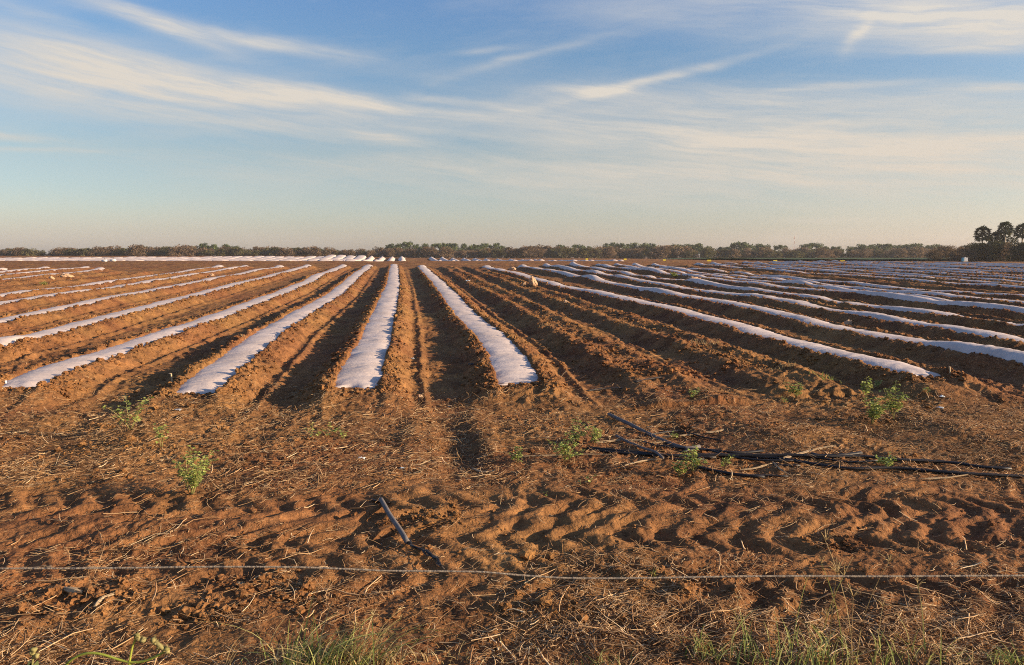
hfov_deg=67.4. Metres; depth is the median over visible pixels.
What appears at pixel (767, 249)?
scrub bush
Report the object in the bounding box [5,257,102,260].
row cover
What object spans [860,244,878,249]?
green tree
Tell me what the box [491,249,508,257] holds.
scrub bush
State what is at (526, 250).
scrub bush
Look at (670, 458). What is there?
irrigation hose
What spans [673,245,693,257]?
scrub bush
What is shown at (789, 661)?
grass tuft
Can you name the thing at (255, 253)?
scrub bush
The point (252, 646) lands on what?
dry grass
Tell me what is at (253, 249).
scrub bush
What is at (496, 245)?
green tree
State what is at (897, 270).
row cover
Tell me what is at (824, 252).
scrub bush
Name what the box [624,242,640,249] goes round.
green tree
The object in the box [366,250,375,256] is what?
scrub bush
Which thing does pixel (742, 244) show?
green tree
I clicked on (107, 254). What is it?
scrub bush
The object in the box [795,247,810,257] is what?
scrub bush
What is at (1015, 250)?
thicket bush
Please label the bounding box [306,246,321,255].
scrub bush
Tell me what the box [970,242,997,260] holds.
thicket bush
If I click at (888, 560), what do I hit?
grass tuft
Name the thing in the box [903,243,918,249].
green tree
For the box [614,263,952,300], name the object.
row cover
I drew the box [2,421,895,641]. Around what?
soil clods
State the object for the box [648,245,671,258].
scrub bush
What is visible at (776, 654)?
grass tuft
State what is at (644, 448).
irrigation hose
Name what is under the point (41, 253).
scrub bush
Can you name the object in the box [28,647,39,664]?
budding weed
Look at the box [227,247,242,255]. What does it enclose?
scrub bush
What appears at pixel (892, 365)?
row cover
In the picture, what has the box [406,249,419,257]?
scrub bush
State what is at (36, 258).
row cover
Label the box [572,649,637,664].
grass tuft
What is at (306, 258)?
row cover
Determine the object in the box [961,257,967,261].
white tank
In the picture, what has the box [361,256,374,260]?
row cover
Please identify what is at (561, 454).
dry stick
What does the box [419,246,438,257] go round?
scrub bush
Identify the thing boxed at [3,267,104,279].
row cover
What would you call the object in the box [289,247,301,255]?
scrub bush
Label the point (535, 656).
grass tuft
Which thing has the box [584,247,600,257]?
scrub bush
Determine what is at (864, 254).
scrub bush
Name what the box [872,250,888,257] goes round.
scrub bush
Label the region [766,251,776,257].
scrub bush
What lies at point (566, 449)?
weed
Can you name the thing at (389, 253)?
scrub bush
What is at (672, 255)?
scrub bush
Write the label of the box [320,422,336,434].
weed
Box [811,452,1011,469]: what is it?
irrigation hose
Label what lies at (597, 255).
scrub bush
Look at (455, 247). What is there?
green tree
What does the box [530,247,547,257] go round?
scrub bush
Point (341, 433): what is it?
weed
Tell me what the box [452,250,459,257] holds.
scrub bush
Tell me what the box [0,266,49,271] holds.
row cover
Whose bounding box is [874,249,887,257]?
scrub bush
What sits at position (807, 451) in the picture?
dry stick
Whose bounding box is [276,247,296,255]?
scrub bush
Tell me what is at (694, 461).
weed
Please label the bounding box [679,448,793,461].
irrigation hose
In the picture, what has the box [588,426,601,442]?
weed
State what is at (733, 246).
green tree
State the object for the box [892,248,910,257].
scrub bush
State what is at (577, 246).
green tree
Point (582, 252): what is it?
scrub bush
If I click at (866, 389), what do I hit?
weed
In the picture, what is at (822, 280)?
row cover
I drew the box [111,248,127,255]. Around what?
scrub bush
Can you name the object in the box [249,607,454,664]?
grass tuft
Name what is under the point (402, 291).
soil clods
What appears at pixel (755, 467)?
dry stick
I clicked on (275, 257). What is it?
row cover
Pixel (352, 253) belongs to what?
scrub bush
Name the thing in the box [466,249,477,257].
scrub bush
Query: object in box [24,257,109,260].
row cover
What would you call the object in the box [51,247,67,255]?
scrub bush
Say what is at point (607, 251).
scrub bush
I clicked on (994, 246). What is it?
thicket bush
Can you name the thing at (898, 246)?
green tree
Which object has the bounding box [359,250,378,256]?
scrub bush
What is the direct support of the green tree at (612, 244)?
on the ground at (318, 340)
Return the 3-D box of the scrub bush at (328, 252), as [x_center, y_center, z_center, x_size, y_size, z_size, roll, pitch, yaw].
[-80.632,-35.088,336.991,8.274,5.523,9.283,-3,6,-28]
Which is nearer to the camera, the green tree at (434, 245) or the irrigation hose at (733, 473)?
the irrigation hose at (733, 473)
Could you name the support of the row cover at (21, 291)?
on the ground at (318, 340)
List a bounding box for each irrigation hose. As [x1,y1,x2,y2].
[586,387,622,390]
[587,446,1023,477]
[587,448,715,458]
[607,413,700,449]
[615,435,663,458]
[638,430,723,440]
[640,452,703,460]
[642,441,763,453]
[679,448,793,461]
[688,451,862,456]
[694,465,764,478]
[753,474,787,476]
[772,462,799,466]
[806,457,877,462]
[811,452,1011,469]
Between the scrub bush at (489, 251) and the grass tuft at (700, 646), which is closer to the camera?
the grass tuft at (700, 646)
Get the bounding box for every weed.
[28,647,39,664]
[65,632,169,664]
[102,395,153,429]
[153,423,168,445]
[172,445,219,494]
[303,422,321,437]
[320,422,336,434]
[335,427,348,437]
[509,446,522,462]
[547,438,584,461]
[564,419,591,441]
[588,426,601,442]
[672,460,688,476]
[679,445,706,471]
[688,387,699,397]
[720,455,734,466]
[783,382,803,397]
[860,376,872,397]
[862,397,890,423]
[874,452,896,465]
[878,381,909,418]
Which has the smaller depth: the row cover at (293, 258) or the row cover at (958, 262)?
the row cover at (958, 262)
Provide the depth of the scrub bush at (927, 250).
330.84 m
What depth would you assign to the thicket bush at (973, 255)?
150.35 m
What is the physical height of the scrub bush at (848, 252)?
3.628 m
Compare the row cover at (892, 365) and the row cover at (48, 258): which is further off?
the row cover at (48, 258)
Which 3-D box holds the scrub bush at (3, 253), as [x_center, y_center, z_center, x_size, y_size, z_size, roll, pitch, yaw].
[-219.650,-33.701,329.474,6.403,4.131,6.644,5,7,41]
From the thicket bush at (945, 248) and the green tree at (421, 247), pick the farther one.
the green tree at (421, 247)
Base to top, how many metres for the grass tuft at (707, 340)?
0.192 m
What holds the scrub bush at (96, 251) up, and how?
on the ground at (318, 340)
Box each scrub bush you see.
[0,250,8,255]
[12,247,24,255]
[20,248,37,255]
[30,249,47,255]
[46,248,58,255]
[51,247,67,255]
[62,249,77,255]
[74,248,95,255]
[86,246,111,255]
[99,249,112,255]
[107,245,125,255]
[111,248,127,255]
[125,247,141,255]
[128,244,151,255]
[142,246,161,255]
[155,246,172,255]
[168,246,187,255]
[174,246,200,255]
[196,250,214,255]
[214,249,227,255]
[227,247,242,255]
[228,247,245,255]
[241,249,251,255]
[247,246,263,252]
[250,250,260,255]
[259,248,270,255]
[266,247,279,255]
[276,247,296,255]
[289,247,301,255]
[296,246,309,255]
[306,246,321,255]
[321,246,337,255]
[343,250,355,255]
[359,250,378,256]
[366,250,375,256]
[372,246,383,256]
[386,249,396,256]
[391,247,405,257]
[402,248,412,257]
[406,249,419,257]
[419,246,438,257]
[437,246,454,257]
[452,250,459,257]
[456,250,466,257]
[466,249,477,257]
[471,249,482,257]
[477,250,488,257]
[483,247,493,257]
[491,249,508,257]
[502,246,518,257]
[519,245,539,257]
[529,245,542,257]
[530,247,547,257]
[538,244,550,257]
[543,248,559,257]
[553,247,578,257]
[576,248,594,257]
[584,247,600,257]
[588,248,601,258]
[592,246,605,258]
[602,246,618,258]
[606,246,621,258]
[621,248,638,258]
[631,248,643,258]
[640,247,656,258]
[647,247,667,258]
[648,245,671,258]
[661,246,677,258]
[666,248,682,258]
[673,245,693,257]
[682,250,697,257]
[700,246,718,257]
[715,248,729,257]
[728,249,741,257]
[736,251,746,257]
[741,248,754,257]
[750,250,768,257]
[755,247,773,257]
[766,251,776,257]
[775,251,783,257]
[779,247,790,256]
[783,251,791,257]
[789,250,804,257]
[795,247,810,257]
[810,247,830,257]
[827,248,843,257]
[827,250,836,257]
[833,249,845,257]
[843,251,851,257]
[847,250,859,257]
[857,251,869,257]
[860,249,876,257]
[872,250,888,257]
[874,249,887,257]
[890,248,912,257]
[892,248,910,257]
[907,246,927,257]
[918,248,932,257]
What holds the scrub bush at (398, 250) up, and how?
on the ground at (318, 340)
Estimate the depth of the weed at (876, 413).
7.81 m
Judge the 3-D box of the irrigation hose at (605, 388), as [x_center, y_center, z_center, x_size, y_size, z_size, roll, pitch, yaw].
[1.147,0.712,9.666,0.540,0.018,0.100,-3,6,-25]
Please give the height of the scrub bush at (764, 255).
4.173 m
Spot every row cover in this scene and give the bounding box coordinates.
[0,257,36,259]
[0,257,90,260]
[0,264,310,345]
[0,265,222,296]
[0,265,246,304]
[0,265,283,322]
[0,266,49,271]
[0,266,88,275]
[2,264,346,387]
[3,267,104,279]
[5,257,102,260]
[14,257,58,259]
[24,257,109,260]
[26,257,67,259]
[35,257,79,259]
[39,257,122,260]
[41,256,133,260]
[67,257,142,260]
[78,257,153,260]
[90,257,164,260]
[116,257,183,260]
[126,257,196,260]
[145,256,211,260]
[167,256,221,260]
[171,256,231,260]
[176,264,371,393]
[190,256,242,260]
[200,256,251,260]
[212,256,264,260]
[229,256,274,260]
[239,256,282,260]
[254,256,292,260]
[267,257,303,260]
[279,256,315,260]
[307,255,335,260]
[319,255,345,260]
[332,255,355,260]
[335,264,399,388]
[345,255,366,260]
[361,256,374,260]
[374,256,384,260]
[418,265,537,384]
[482,265,939,376]
[483,258,516,260]
[517,264,1023,365]
[543,263,1023,341]
[569,262,1023,325]
[596,264,1023,312]
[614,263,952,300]
[632,263,1023,302]
[651,263,1023,296]
[694,263,1023,287]
[710,262,1020,284]
[730,262,1023,282]
[743,261,1023,278]
[754,261,1023,276]
[770,261,1023,274]
[784,261,1023,271]
[798,260,1023,270]
[812,261,1022,269]
[819,260,1023,267]
[831,260,1023,265]
[847,261,1023,264]
[912,261,982,263]
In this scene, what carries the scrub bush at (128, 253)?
on the ground at (318, 340)
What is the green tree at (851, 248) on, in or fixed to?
on the ground at (318, 340)
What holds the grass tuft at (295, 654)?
on the ground at (318, 340)
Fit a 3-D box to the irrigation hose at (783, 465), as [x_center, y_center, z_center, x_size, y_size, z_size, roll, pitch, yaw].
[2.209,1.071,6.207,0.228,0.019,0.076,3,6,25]
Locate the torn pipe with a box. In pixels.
[371,497,444,568]
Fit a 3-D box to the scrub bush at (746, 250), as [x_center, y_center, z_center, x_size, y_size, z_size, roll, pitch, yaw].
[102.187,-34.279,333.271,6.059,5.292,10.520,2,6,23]
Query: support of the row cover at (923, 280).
on the ground at (318, 340)
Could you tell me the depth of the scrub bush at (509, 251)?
329.53 m
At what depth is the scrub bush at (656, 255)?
328.72 m
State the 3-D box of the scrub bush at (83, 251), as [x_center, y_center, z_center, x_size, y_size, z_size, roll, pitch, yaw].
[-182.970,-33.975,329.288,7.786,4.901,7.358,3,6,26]
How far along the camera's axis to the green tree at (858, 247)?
392.61 m
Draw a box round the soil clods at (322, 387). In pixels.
[0,331,1023,658]
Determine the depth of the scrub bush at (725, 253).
323.13 m
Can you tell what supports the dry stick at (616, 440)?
on the ground at (318, 340)
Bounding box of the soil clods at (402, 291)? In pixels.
[0,269,1023,664]
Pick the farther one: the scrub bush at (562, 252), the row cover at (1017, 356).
the scrub bush at (562, 252)
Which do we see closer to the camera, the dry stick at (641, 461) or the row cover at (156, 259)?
the dry stick at (641, 461)
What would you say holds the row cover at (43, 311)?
on the ground at (318, 340)
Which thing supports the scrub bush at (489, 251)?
on the ground at (318, 340)
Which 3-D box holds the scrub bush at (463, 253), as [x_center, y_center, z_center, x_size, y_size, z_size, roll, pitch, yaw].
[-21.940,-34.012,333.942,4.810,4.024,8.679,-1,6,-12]
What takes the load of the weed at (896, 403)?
on the ground at (318, 340)
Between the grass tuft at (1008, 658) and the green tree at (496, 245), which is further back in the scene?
the green tree at (496, 245)
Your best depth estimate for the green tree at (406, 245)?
393.91 m
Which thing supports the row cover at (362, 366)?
on the ground at (318, 340)
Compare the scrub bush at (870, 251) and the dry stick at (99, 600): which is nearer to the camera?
the dry stick at (99, 600)
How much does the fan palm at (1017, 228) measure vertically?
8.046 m
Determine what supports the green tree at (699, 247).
on the ground at (318, 340)
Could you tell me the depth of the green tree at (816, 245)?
394.37 m
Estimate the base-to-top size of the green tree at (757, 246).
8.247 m
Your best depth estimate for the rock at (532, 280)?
31.18 m
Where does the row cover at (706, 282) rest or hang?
on the ground at (318, 340)
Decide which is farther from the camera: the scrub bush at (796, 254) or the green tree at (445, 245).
the green tree at (445, 245)
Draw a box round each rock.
[60,273,73,277]
[529,275,537,285]
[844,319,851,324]
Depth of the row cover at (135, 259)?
129.94 m
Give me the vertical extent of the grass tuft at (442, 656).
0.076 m
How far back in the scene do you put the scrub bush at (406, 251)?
336.33 m
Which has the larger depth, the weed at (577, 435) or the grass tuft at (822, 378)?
the grass tuft at (822, 378)
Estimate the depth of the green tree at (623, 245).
376.92 m
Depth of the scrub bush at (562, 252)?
320.14 m
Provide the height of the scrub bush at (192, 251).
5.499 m
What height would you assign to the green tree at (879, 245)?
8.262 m
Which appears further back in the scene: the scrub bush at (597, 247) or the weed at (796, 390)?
the scrub bush at (597, 247)
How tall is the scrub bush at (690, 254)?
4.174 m
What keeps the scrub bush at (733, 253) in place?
on the ground at (318, 340)
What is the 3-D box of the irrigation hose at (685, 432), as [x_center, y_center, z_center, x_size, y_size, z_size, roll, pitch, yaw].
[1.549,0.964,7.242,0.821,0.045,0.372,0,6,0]
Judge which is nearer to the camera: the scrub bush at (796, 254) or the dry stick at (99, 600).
the dry stick at (99, 600)
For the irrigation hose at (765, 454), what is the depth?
6.41 m
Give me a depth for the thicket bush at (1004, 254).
147.37 m
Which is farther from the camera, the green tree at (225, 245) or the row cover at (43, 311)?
the green tree at (225, 245)
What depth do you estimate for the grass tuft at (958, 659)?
3.26 m
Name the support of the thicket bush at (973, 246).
on the ground at (318, 340)
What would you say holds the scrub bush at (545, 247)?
on the ground at (318, 340)
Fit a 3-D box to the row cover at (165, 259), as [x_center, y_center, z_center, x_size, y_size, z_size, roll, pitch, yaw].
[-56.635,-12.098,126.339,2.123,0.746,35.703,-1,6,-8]
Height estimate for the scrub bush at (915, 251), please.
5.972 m
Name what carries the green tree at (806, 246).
on the ground at (318, 340)
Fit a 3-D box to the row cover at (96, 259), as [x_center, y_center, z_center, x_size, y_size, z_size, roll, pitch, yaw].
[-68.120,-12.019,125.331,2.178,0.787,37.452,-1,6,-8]
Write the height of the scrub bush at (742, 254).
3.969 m
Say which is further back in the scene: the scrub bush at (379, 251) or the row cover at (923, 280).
the scrub bush at (379, 251)
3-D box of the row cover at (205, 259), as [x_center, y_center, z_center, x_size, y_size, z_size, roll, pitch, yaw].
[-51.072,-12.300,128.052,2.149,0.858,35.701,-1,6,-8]
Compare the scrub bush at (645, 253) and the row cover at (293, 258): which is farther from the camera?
the scrub bush at (645, 253)
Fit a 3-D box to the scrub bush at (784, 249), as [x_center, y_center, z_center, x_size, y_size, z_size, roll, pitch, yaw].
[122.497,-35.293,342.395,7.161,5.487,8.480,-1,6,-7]
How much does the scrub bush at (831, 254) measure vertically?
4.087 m
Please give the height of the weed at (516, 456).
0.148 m
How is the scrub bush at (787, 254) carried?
on the ground at (318, 340)
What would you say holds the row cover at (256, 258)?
on the ground at (318, 340)
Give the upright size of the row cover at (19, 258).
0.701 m
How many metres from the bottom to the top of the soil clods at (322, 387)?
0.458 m
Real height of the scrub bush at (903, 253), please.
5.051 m
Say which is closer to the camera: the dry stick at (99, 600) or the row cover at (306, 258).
the dry stick at (99, 600)
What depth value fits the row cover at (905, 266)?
57.13 m
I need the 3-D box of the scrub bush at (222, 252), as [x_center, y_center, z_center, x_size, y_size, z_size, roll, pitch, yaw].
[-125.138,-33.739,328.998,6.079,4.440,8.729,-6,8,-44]
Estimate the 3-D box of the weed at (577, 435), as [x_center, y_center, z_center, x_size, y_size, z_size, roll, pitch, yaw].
[0.591,0.871,6.792,0.218,0.242,0.309,2,6,18]
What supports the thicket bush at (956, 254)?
on the ground at (318, 340)
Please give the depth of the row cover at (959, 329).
18.12 m
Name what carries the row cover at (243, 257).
on the ground at (318, 340)
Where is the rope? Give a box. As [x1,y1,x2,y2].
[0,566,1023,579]
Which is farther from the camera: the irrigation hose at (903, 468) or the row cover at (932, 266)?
the row cover at (932, 266)
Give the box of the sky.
[0,0,1023,256]
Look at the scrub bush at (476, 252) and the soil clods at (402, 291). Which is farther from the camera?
the scrub bush at (476, 252)
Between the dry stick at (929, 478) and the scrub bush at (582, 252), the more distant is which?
the scrub bush at (582, 252)
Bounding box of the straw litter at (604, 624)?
[0,284,1023,664]
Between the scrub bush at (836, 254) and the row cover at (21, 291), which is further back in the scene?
the scrub bush at (836, 254)
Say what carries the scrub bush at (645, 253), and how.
on the ground at (318, 340)
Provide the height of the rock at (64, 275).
0.276 m
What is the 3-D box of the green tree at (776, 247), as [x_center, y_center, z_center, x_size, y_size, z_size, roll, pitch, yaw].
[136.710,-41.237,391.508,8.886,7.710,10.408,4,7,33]
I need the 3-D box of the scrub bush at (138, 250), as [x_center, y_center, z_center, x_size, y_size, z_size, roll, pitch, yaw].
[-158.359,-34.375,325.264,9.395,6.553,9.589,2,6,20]
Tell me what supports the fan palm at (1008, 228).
on the ground at (318, 340)
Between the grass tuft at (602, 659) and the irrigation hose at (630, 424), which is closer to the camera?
the grass tuft at (602, 659)
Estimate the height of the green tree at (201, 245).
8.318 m
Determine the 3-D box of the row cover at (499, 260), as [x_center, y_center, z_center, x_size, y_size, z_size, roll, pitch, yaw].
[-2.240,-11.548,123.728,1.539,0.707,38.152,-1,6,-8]
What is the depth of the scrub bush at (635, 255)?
334.03 m
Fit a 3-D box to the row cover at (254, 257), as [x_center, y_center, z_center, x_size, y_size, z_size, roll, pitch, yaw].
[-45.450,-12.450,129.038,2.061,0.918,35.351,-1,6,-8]
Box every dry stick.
[63,586,82,593]
[93,592,114,606]
[472,467,493,472]
[520,454,610,456]
[596,439,642,442]
[624,459,660,465]
[740,464,769,469]
[783,445,834,458]
[920,474,967,479]
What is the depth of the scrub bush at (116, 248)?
331.65 m
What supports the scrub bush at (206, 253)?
on the ground at (318, 340)
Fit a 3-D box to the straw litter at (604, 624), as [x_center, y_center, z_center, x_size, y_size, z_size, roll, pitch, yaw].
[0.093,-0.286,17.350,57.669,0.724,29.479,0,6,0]
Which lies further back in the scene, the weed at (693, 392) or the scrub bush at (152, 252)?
the scrub bush at (152, 252)
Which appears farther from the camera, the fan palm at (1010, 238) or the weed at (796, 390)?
the fan palm at (1010, 238)
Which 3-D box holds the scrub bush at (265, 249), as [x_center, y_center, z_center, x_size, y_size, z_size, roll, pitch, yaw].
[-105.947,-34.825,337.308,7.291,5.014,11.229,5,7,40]
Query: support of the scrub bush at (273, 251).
on the ground at (318, 340)
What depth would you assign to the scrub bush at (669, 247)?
331.48 m
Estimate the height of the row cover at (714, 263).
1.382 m
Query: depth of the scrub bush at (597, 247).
338.01 m
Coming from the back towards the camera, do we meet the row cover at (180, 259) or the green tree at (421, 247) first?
the green tree at (421, 247)
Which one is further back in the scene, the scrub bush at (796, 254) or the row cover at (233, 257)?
the scrub bush at (796, 254)
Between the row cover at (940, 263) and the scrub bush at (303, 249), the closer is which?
the row cover at (940, 263)
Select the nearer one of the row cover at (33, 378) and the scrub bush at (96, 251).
the row cover at (33, 378)
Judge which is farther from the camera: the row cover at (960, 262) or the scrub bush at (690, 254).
the scrub bush at (690, 254)
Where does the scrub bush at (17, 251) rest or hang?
on the ground at (318, 340)
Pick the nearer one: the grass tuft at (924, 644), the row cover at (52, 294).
the grass tuft at (924, 644)
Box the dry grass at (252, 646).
[225,618,307,664]
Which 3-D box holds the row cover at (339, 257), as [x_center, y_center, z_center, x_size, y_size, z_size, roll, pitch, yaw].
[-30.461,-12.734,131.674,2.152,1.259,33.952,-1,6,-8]
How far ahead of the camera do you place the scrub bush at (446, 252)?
325.19 m
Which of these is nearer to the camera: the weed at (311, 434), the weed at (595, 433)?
the weed at (595, 433)
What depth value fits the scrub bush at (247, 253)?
332.99 m
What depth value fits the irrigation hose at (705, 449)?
6.63 m
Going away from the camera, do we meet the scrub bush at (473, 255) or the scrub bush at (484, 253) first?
the scrub bush at (484, 253)
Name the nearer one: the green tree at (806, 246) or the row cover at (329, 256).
the row cover at (329, 256)
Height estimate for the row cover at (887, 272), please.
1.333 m
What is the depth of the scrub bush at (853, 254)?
333.82 m
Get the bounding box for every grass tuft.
[199,587,366,664]
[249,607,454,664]
[332,643,430,664]
[387,637,486,664]
[476,637,643,664]
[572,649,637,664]
[680,592,820,664]
[680,628,737,662]
[691,338,721,346]
[702,573,863,664]
[740,531,926,664]
[751,552,941,664]
[809,370,841,383]
[815,577,941,664]
[911,636,989,664]
[956,638,1023,664]
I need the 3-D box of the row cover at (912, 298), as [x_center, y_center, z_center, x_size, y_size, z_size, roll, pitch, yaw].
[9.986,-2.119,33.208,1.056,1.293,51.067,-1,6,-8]
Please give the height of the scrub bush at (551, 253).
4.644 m
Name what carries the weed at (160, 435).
on the ground at (318, 340)
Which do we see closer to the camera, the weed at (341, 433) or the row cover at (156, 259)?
the weed at (341, 433)
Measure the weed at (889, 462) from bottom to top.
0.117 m
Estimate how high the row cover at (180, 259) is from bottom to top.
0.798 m
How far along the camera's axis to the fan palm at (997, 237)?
156.38 m
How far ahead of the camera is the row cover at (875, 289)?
28.82 m
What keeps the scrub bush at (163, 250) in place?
on the ground at (318, 340)
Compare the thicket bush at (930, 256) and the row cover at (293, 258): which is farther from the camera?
the thicket bush at (930, 256)
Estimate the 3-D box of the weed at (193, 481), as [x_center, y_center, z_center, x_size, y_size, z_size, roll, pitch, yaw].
[-2.282,0.994,5.502,0.281,0.374,0.465,-1,6,-6]
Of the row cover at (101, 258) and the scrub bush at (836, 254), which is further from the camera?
the scrub bush at (836, 254)
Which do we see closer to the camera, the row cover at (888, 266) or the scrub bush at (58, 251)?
the row cover at (888, 266)
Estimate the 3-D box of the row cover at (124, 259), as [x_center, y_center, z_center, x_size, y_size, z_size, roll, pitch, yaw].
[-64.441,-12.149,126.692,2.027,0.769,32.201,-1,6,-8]
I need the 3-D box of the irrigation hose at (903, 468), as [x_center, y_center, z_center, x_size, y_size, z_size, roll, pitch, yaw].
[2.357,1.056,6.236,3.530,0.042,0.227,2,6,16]
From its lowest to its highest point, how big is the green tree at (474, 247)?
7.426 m
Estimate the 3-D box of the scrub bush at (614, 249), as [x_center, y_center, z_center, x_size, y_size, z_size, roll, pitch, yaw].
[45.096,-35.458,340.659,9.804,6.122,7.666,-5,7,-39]
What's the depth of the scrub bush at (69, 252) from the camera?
330.42 m
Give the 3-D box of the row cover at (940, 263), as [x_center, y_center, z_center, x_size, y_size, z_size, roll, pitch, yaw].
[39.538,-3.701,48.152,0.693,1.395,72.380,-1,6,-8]
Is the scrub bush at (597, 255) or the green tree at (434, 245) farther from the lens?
the green tree at (434, 245)
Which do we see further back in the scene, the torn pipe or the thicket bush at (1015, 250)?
the thicket bush at (1015, 250)
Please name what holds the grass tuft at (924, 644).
on the ground at (318, 340)
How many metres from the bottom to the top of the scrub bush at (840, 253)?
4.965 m
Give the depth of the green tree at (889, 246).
389.08 m
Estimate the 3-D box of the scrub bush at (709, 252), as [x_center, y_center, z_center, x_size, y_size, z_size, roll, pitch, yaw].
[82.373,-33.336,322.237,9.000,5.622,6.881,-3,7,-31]
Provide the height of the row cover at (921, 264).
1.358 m
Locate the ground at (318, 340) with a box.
[0,256,1023,664]
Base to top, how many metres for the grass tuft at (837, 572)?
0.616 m
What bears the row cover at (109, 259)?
on the ground at (318, 340)
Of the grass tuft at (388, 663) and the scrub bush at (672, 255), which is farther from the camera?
the scrub bush at (672, 255)
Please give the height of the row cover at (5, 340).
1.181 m
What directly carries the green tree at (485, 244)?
on the ground at (318, 340)
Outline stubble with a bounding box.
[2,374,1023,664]
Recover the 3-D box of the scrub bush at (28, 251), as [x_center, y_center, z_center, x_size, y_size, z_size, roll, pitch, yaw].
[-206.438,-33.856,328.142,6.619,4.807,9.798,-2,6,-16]
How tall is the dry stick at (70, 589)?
0.030 m
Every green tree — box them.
[196,243,211,249]
[213,244,229,251]
[388,243,402,252]
[397,241,412,249]
[417,243,428,250]
[430,243,442,249]
[437,243,453,249]
[450,243,457,253]
[456,243,468,250]
[468,244,485,250]
[481,243,493,248]
[488,242,501,248]
[571,243,584,248]
[602,242,618,246]
[615,243,631,248]
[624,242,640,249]
[642,242,656,258]
[692,243,710,251]
[724,242,739,250]
[736,241,752,253]
[751,243,766,251]
[773,245,787,251]
[799,244,811,250]
[809,242,823,249]
[845,246,855,254]
[854,244,864,249]
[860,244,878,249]
[875,243,891,252]
[880,243,892,252]
[887,244,903,249]
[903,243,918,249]
[922,245,936,248]
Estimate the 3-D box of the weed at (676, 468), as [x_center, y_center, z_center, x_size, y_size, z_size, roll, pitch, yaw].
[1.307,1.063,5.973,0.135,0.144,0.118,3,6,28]
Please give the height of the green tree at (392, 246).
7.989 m
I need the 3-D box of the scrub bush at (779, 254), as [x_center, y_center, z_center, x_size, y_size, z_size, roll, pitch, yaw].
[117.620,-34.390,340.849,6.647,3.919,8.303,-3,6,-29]
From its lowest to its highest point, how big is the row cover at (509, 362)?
1.208 m
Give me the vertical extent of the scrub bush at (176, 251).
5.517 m
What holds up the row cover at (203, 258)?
on the ground at (318, 340)
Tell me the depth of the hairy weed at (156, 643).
1.52 m
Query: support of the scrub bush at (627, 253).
on the ground at (318, 340)
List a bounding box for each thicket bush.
[923,248,947,260]
[932,245,957,260]
[946,249,966,261]
[952,246,982,260]
[961,242,991,260]
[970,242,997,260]
[985,240,1011,260]
[997,242,1017,260]
[1004,242,1023,261]
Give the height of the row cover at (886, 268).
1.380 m
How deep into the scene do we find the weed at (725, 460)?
6.17 m
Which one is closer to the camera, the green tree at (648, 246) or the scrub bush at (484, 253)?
the scrub bush at (484, 253)
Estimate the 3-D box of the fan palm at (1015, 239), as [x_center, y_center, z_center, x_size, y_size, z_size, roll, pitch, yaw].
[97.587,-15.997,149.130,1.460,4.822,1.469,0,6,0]
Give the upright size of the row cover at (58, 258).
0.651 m
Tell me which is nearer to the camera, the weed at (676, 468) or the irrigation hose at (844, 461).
the weed at (676, 468)
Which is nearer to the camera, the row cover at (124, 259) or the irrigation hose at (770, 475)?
the irrigation hose at (770, 475)
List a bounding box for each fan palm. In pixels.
[973,225,991,260]
[988,231,1004,260]
[996,221,1014,242]
[1006,235,1013,242]
[1011,238,1018,245]
[1012,223,1023,241]
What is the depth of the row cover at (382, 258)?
134.91 m
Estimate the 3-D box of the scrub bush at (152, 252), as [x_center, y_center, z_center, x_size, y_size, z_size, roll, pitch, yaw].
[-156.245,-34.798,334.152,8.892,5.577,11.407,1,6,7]
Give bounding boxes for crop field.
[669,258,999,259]
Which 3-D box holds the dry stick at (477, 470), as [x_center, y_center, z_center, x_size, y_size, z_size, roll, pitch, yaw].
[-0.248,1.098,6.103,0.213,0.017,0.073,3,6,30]
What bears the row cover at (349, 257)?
on the ground at (318, 340)
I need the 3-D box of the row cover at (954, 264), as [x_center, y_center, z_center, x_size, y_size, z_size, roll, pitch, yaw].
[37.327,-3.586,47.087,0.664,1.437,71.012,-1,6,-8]
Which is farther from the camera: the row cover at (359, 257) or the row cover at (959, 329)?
the row cover at (359, 257)
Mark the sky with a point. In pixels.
(336, 124)
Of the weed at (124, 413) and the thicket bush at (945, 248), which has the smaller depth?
the weed at (124, 413)
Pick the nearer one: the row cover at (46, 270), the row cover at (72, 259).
the row cover at (46, 270)
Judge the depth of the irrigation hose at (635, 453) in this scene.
6.50 m
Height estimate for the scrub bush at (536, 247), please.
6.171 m
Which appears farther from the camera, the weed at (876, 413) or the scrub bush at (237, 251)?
the scrub bush at (237, 251)
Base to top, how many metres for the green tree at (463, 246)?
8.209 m
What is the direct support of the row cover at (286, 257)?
on the ground at (318, 340)
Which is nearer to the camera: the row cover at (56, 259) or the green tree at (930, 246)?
the row cover at (56, 259)
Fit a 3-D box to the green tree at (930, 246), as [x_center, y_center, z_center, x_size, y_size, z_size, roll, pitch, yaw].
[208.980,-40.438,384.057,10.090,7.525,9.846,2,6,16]
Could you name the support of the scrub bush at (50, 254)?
on the ground at (318, 340)

